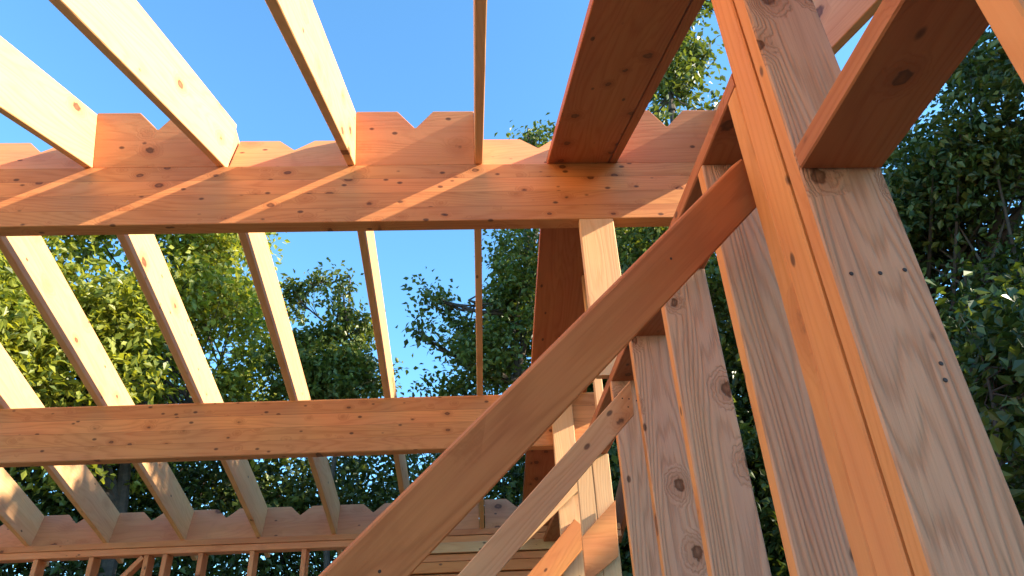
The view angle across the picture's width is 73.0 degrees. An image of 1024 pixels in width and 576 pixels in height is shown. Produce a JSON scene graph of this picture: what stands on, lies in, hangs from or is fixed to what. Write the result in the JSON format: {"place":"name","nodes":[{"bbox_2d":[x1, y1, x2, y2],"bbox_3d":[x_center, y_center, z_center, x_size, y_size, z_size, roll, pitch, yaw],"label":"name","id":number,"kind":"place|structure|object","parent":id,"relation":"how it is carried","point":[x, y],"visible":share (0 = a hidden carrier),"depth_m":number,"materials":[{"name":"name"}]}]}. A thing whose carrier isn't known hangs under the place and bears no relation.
{"place":"outdoors","nodes":[
{"label":"outdoors","id":0,"kind":"place"},
{"bbox_2d":[0,0,1023,575],"label":"sky","id":1,"kind":"structure","parent":0,"point":[414,59],"materials":[{"name":"blue"}]},
{"label":"ground","id":2,"kind":"structure","parent":0,"visible":0},
{"bbox_2d":[0,464,195,575],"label":"bushy tree","id":3,"kind":"object","parent":2,"relation":"on","point":[44,507],"visible":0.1,"depth_m":9.45,"materials":[{"name":"green plant"}]},
{"bbox_2d":[0,232,305,575],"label":"broadleaf tree","id":4,"kind":"object","parent":2,"relation":"on","point":[116,309],"visible":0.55,"depth_m":9.57,"materials":[{"name":"green plant"}]},
{"bbox_2d":[1,459,318,575],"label":"bushy tree","id":5,"kind":"object","parent":2,"relation":"on","point":[153,510],"visible":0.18,"depth_m":10.76,"materials":[{"name":"green plant"}]},
{"bbox_2d":[159,383,422,575],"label":"bushy tree","id":6,"kind":"object","parent":2,"relation":"on","point":[286,494],"visible":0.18,"depth_m":11.13,"materials":[{"name":"green plant"}]},
{"bbox_2d":[250,257,418,569],"bbox_3d":[-2.792,3.235,10.013,2.653,8.424,2.147,17,-36,-31],"label":"broadleaf tree","id":7,"kind":"object","parent":2,"relation":"on","point":[336,370],"visible":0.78,"depth_m":10.92,"materials":[{"name":"green plant"}]},
{"bbox_2d":[296,386,525,573],"bbox_3d":[-0.881,4.775,11.261,5.971,6.853,4.536,-1,-30,-3],"label":"bushy tree","id":8,"kind":"object","parent":2,"relation":"on","point":[391,480],"visible":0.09,"depth_m":11.38,"materials":[{"name":"green plant"}]},
{"bbox_2d":[395,112,554,396],"bbox_3d":[-0.004,1.657,9.444,3.112,10.320,2.364,-1,-30,-3],"label":"broadleaf tree","id":9,"kind":"object","parent":2,"relation":"on","point":[508,313],"visible":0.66,"depth_m":9.80,"materials":[{"name":"green plant"}]},
{"bbox_2d":[484,228,709,575],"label":"bushy tree","id":10,"kind":"object","parent":2,"relation":"on","point":[517,479],"visible":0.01,"depth_m":11.12,"materials":[{"name":"green plant"}]},
{"bbox_2d":[614,0,732,343],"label":"broadleaf tree","id":11,"kind":"object","parent":2,"relation":"on","point":[681,77],"visible":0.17,"depth_m":9.96,"materials":[{"name":"green plant"}]},
{"bbox_2d":[607,252,789,575],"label":"bushy tree","id":12,"kind":"object","parent":2,"relation":"on","point":[776,556],"visible":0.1,"depth_m":9.02,"materials":[{"name":"green plant"}]},
{"bbox_2d":[880,26,1023,483],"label":"broadleaf tree","id":13,"kind":"object","parent":2,"relation":"on","point":[939,188],"visible":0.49,"depth_m":6.37,"materials":[{"name":"green plant"}]},
{"bbox_2d":[925,271,1023,524],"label":"leafy shrub","id":14,"kind":"object","parent":2,"relation":"on","point":[1000,357],"visible":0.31,"depth_m":4.64,"materials":[{"name":"green plant"}]},
{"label":"floor","id":15,"kind":"structure","parent":0,"visible":0},
{"bbox_2d":[29,560,46,575],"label":"stud","id":16,"kind":"object","parent":15,"relation":"on","point":[38,567],"visible":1,"depth_m":5.53,"materials":[{"name":"red wood"}]},
{"bbox_2d":[85,557,100,575],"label":"stud","id":17,"kind":"object","parent":15,"relation":"on","point":[93,566],"visible":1,"depth_m":5.55,"materials":[{"name":"red wood"}]},
{"bbox_2d":[140,555,154,575],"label":"stud","id":18,"kind":"object","parent":15,"relation":"on","point":[147,565],"visible":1,"depth_m":5.57,"materials":[{"name":"red wood"}]},
{"bbox_2d":[120,556,143,575],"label":"short brace","id":19,"kind":"object","parent":18,"relation":"attached to","point":[134,568],"visible":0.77,"depth_m":5.54,"materials":[{"name":"red wood"}]},
{"bbox_2d":[159,554,172,575],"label":"stud","id":20,"kind":"object","parent":15,"relation":"on","point":[166,565],"visible":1,"depth_m":5.58,"materials":[{"name":"red wood"}]},
{"bbox_2d":[195,553,208,575],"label":"stud","id":21,"kind":"object","parent":15,"relation":"on","point":[202,561],"visible":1,"depth_m":5.59,"materials":[{"name":"red wood"}]},
{"bbox_2d":[247,551,258,575],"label":"stud","id":22,"kind":"object","parent":15,"relation":"on","point":[253,563],"visible":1,"depth_m":5.61,"materials":[{"name":"red wood"}]},
{"bbox_2d":[299,549,309,575],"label":"stud","id":23,"kind":"object","parent":15,"relation":"on","point":[304,564],"visible":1,"depth_m":5.62,"materials":[{"name":"red wood"}]},
{"bbox_2d":[552,404,584,575],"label":"post","id":24,"kind":"object","parent":15,"relation":"on","point":[563,432],"visible":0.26,"depth_m":4.33,"materials":[{"name":"brown wood"}]},
{"bbox_2d":[0,392,595,467],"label":"purlin beam","id":25,"kind":"structure","parent":24,"relation":"attached to","point":[61,436],"depth_m":4.41,"materials":[{"name":"brown wood"}]},
{"bbox_2d":[527,519,581,575],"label":"diagonal brace","id":26,"kind":"object","parent":24,"relation":"attached to","point":[561,554],"visible":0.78,"depth_m":3.99,"materials":[{"name":"brown wood"}]},
{"bbox_2d":[577,465,602,575],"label":"post","id":27,"kind":"object","parent":15,"relation":"on","point":[587,502],"visible":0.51,"depth_m":3.50,"materials":[{"name":"brown wood"}]},
{"bbox_2d":[592,454,621,575],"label":"post","id":28,"kind":"object","parent":15,"relation":"on","point":[602,483],"visible":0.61,"depth_m":3.53,"materials":[{"name":"brown wood"}]},
{"bbox_2d":[582,501,618,575],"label":"diagonal brace","id":29,"kind":"object","parent":28,"relation":"attached to","point":[600,544],"visible":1,"depth_m":3.36,"materials":[{"name":"brown wood"}]},
{"bbox_2d":[610,381,661,575],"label":"stud","id":30,"kind":"object","parent":15,"relation":"on","point":[644,550],"visible":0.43,"depth_m":2.54,"materials":[{"name":"brown wood"}]},
{"bbox_2d":[629,335,707,575],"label":"stud","id":31,"kind":"object","parent":15,"relation":"on","point":[679,541],"visible":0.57,"depth_m":2.20,"materials":[{"name":"brown wood"}]},
{"bbox_2d":[457,381,636,575],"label":"diagonal brace","id":32,"kind":"object","parent":31,"relation":"attached to","point":[496,553],"visible":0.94,"depth_m":2.21,"materials":[{"name":"beige wood"}]},
{"bbox_2d":[661,269,770,575],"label":"stud","id":33,"kind":"object","parent":15,"relation":"on","point":[733,543],"visible":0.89,"depth_m":1.78,"materials":[{"name":"brown wood"}]},
{"bbox_2d":[698,165,857,575],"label":"stud","id":34,"kind":"object","parent":15,"relation":"on","point":[815,541],"visible":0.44,"depth_m":1.33,"materials":[{"name":"brown wood"}]},
{"bbox_2d":[543,74,742,541],"bbox_3d":[0.429,0.827,3.591,0.143,0.041,5.000,-1,-30,-3],"label":"top plate","id":35,"kind":"object","parent":34,"relation":"on","point":[720,146],"visible":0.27,"depth_m":1.72,"materials":[{"name":"red wood"}]},
{"bbox_2d":[522,482,577,545],"bbox_3d":[-0.333,1.593,3.469,2.020,0.103,0.044,-37,-26,-25],"label":"diagonal brace","id":36,"kind":"object","parent":35,"relation":"attached to","point":[571,493],"visible":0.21,"depth_m":3.78,"materials":[{"name":"brown wood"}]},
{"bbox_2d":[581,275,602,407],"bbox_3d":[0.434,0.327,3.674,0.044,0.905,0.039,-1,-30,-3],"label":"cripple stud","id":37,"kind":"object","parent":35,"relation":"on","point":[598,387],"visible":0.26,"depth_m":3.56,"materials":[{"name":"brown wood"}]},
{"bbox_2d":[578,219,620,378],"bbox_3d":[0.407,0.026,3.029,0.159,0.780,0.040,-1,-30,-3],"label":"post","id":38,"kind":"object","parent":35,"relation":"on","point":[601,266],"visible":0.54,"depth_m":3.10,"materials":[{"name":"brown wood"}]},
{"bbox_2d":[0,162,694,235],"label":"ridge beam","id":39,"kind":"structure","parent":38,"relation":"on","point":[112,201],"depth_m":3.21,"materials":[{"name":"brown wood"}]},
{"bbox_2d":[0,467,48,565],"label":"rafter","id":40,"kind":"object","parent":39,"relation":"on","point":[22,516],"visible":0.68,"depth_m":5.45,"materials":[{"name":"brown wood"}]},
{"bbox_2d":[0,143,83,168],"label":"notched block","id":41,"kind":"structure","parent":39,"relation":"on","point":[21,156],"depth_m":3.34,"materials":[{"name":"orange wood"}]},
{"bbox_2d":[0,36,97,167],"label":"rafter","id":42,"kind":"object","parent":39,"relation":"on","point":[37,101],"visible":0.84,"depth_m":2.90,"materials":[{"name":"brown wood"}]},
{"bbox_2d":[0,343,123,563],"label":"rafter","id":43,"kind":"object","parent":39,"relation":"on","point":[80,487],"visible":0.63,"depth_m":5.16,"materials":[{"name":"brown wood"}]},
{"bbox_2d":[0,236,197,560],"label":"rafter","id":44,"kind":"object","parent":39,"relation":"on","point":[35,268],"visible":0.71,"depth_m":4.20,"materials":[{"name":"brown wood"}]},
{"bbox_2d":[49,0,236,166],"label":"rafter","id":45,"kind":"object","parent":39,"relation":"on","point":[129,40],"visible":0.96,"depth_m":2.58,"materials":[{"name":"brown wood"}]},
{"bbox_2d":[93,113,216,167],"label":"notched block","id":46,"kind":"structure","parent":39,"relation":"on","point":[131,140],"depth_m":3.28,"materials":[{"name":"orange wood"}]},
{"bbox_2d":[117,234,269,557],"bbox_3d":[-2.049,0.753,4.672,0.041,0.274,3.972,-1,-47,-3],"label":"rafter","id":47,"kind":"object","parent":39,"relation":"on","point":[146,260],"visible":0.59,"depth_m":4.23,"materials":[{"name":"brown wood"}]},
{"bbox_2d":[228,131,342,554],"bbox_3d":[-1.440,0.741,4.706,0.041,0.274,3.972,-1,-47,-3],"label":"rafter","id":48,"kind":"object","parent":39,"relation":"on","point":[256,249],"visible":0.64,"depth_m":4.24,"materials":[{"name":"brown wood"}]},
{"bbox_2d":[229,141,346,166],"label":"notched block","id":49,"kind":"structure","parent":39,"relation":"on","point":[277,153],"depth_m":3.42,"materials":[{"name":"orange wood"}]},
{"bbox_2d":[265,0,355,165],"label":"rafter","id":50,"kind":"object","parent":39,"relation":"on","point":[299,25],"visible":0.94,"depth_m":2.57,"materials":[{"name":"brown wood"}]},
{"bbox_2d":[347,165,409,493],"bbox_3d":[-0.831,0.729,4.740,0.041,0.274,3.972,-1,-47,-3],"label":"rafter","id":51,"kind":"object","parent":39,"relation":"on","point":[367,244],"visible":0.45,"depth_m":4.18,"materials":[{"name":"brown wood"}]},
{"bbox_2d":[356,111,474,165],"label":"notched block","id":52,"kind":"structure","parent":39,"relation":"on","point":[432,138],"depth_m":3.36,"materials":[{"name":"orange wood"}]},
{"bbox_2d":[474,152,483,527],"bbox_3d":[-0.222,0.717,4.774,0.041,0.274,3.972,-1,-47,-3],"label":"rafter","id":53,"kind":"object","parent":39,"relation":"on","point":[478,293],"visible":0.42,"depth_m":4.11,"materials":[{"name":"brown wood"}]},
{"bbox_2d":[473,0,486,163],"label":"rafter","id":54,"kind":"object","parent":39,"relation":"on","point":[479,24],"visible":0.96,"depth_m":2.49,"materials":[{"name":"brown wood"}]},
{"bbox_2d":[483,139,551,163],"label":"notched block","id":55,"kind":"structure","parent":39,"relation":"on","point":[507,151],"depth_m":3.48,"materials":[{"name":"orange wood"}]},
{"bbox_2d":[522,161,584,525],"bbox_3d":[0.283,0.795,4.724,0.342,0.043,3.845,-1,-47,-3],"label":"wide plank","id":56,"kind":"object","parent":39,"relation":"on","point":[559,309],"visible":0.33,"depth_m":4.02,"materials":[{"name":"red wood"}]},
{"bbox_2d":[546,0,690,163],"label":"wide plank","id":57,"kind":"object","parent":39,"relation":"on","point":[622,45],"visible":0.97,"depth_m":2.49,"materials":[{"name":"red wood"}]},
{"bbox_2d":[614,475,626,542],"bbox_3d":[0.983,0.681,4.850,0.041,0.303,3.980,-1,-47,-3],"label":"rafter","id":58,"kind":"object","parent":39,"relation":"on","point":[620,510],"visible":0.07,"depth_m":5.92,"materials":[{"name":"red wood"}]},
{"bbox_2d":[608,0,704,162],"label":"rafter","id":59,"kind":"object","parent":39,"relation":"on","point":[684,26],"visible":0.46,"depth_m":2.50,"materials":[{"name":"red wood"}]},
{"bbox_2d":[617,110,716,162],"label":"notched block","id":60,"kind":"structure","parent":39,"relation":"on","point":[681,136],"depth_m":3.43,"materials":[{"name":"orange wood"}]},
{"bbox_2d":[714,0,881,109],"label":"rafter","id":61,"kind":"object","parent":39,"relation":"on","point":[843,22],"visible":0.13,"depth_m":2.31,"materials":[{"name":"orange fir"}]},
{"bbox_2d":[728,87,876,575],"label":"jack stud","id":62,"kind":"object","parent":15,"relation":"on","point":[857,539],"visible":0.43,"depth_m":1.14,"materials":[{"name":"brown wood"}]},
{"bbox_2d":[319,159,755,575],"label":"diagonal brace","id":63,"kind":"object","parent":62,"relation":"attached to","point":[412,526],"visible":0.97,"depth_m":1.14,"materials":[{"name":"brown wood"}]},
{"bbox_2d":[711,0,914,575],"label":"post","id":64,"kind":"object","parent":15,"relation":"on","point":[885,540],"visible":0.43,"depth_m":1.09,"materials":[{"name":"brown wood"}]},
{"bbox_2d":[734,0,1023,575],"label":"stud","id":65,"kind":"object","parent":15,"relation":"on","point":[955,508],"visible":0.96,"depth_m":0.99,"materials":[{"name":"brown wood"}]},
{"bbox_2d":[975,0,1023,82],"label":"stud","id":66,"kind":"object","parent":15,"relation":"on","point":[1005,19],"visible":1,"depth_m":0.69,"materials":[{"name":"brown wood"}]},
{"bbox_2d":[795,0,988,167],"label":"header","id":67,"kind":"object","parent":66,"relation":"attached to","point":[904,60],"visible":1,"depth_m":0.98,"materials":[{"name":"red wood"}]},
{"bbox_3d":[-1.222,3.307,5.062,0.039,2.671,0.130,-1,-30,-3],"label":"stud","id":68,"kind":"object","parent":15,"relation":"on","visible":0},
{"bbox_3d":[-0.233,2.601,5.507,1.950,0.053,0.112,-1,-30,-3],"label":"header board","id":69,"kind":"object","parent":68,"relation":"attached to","visible":0},
{"bbox_3d":[-0.236,2.527,5.532,1.950,0.090,0.141,-1,-30,-3],"label":"header board","id":70,"kind":"object","parent":69,"relation":"on","visible":0},
{"bbox_3d":[-0.240,2.475,5.585,1.950,0.041,0.102,-1,-30,-3],"label":"header board","id":71,"kind":"object","parent":70,"relation":"on","visible":0},
{"bbox_3d":[-0.242,2.408,5.603,1.950,0.083,0.137,-1,-30,-3],"label":"header board","id":72,"kind":"object","parent":71,"relation":"on","visible":0},
{"bbox_2d":[416,570,562,575],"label":"header board","id":73,"kind":"object","parent":72,"relation":"on","point":[517,573],"visible":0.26,"depth_m":5.62,"materials":[{"name":"red wood"}]},
{"bbox_2d":[410,558,540,575],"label":"header board","id":74,"kind":"object","parent":73,"relation":"on","point":[437,568],"visible":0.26,"depth_m":5.61,"materials":[{"name":"brown wood"}]},
{"bbox_2d":[422,550,547,562],"bbox_3d":[-0.252,2.228,5.723,1.950,0.058,0.112,-1,-30,-3],"label":"header board","id":75,"kind":"object","parent":74,"relation":"on","point":[470,556],"visible":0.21,"depth_m":5.67,"materials":[{"name":"red wood"}]},
{"bbox_2d":[430,539,555,554],"bbox_3d":[-0.255,2.156,5.747,1.950,0.082,0.141,-1,-30,-3],"label":"header board","id":76,"kind":"object","parent":75,"relation":"on","point":[477,546],"visible":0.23,"depth_m":5.69,"materials":[{"name":"brown wood"}]},
{"bbox_2d":[0,529,621,562],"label":"wall plate","id":77,"kind":"object","parent":76,"relation":"on","point":[176,551],"depth_m":5.62,"materials":[{"name":"red wood"}]},
{"bbox_2d":[0,523,620,553],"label":"wall plate","id":78,"kind":"object","parent":77,"relation":"on","point":[207,542],"depth_m":5.64,"materials":[{"name":"red wood"}]},
{"bbox_2d":[0,524,23,546],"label":"notched block","id":79,"kind":"structure","parent":78,"relation":"on","point":[8,538],"depth_m":5.63,"materials":[{"name":"red wood"}]},
{"bbox_2d":[31,515,102,545],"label":"notched block","id":80,"kind":"structure","parent":78,"relation":"on","point":[59,529],"depth_m":5.68,"materials":[{"name":"red wood"}]},
{"bbox_2d":[109,512,179,541],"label":"notched block","id":81,"kind":"structure","parent":78,"relation":"on","point":[136,526],"depth_m":5.72,"materials":[{"name":"red wood"}]},
{"bbox_2d":[186,508,255,538],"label":"notched block","id":82,"kind":"structure","parent":78,"relation":"on","point":[210,524],"depth_m":5.76,"materials":[{"name":"red wood"}]},
{"bbox_2d":[262,506,330,536],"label":"notched block","id":83,"kind":"structure","parent":78,"relation":"on","point":[287,521],"depth_m":5.79,"materials":[{"name":"red wood"}]},
{"bbox_2d":[337,503,390,533],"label":"notched block","id":84,"kind":"structure","parent":78,"relation":"on","point":[357,518],"depth_m":5.84,"materials":[{"name":"red wood"}]},
{"bbox_2d":[454,503,478,528],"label":"notched block","id":85,"kind":"structure","parent":78,"relation":"on","point":[470,519],"depth_m":5.84,"materials":[{"name":"red wood"}]},
{"bbox_2d":[484,499,520,527],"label":"notched block","id":86,"kind":"structure","parent":78,"relation":"on","point":[498,512],"depth_m":5.91,"materials":[{"name":"red wood"}]}
]}

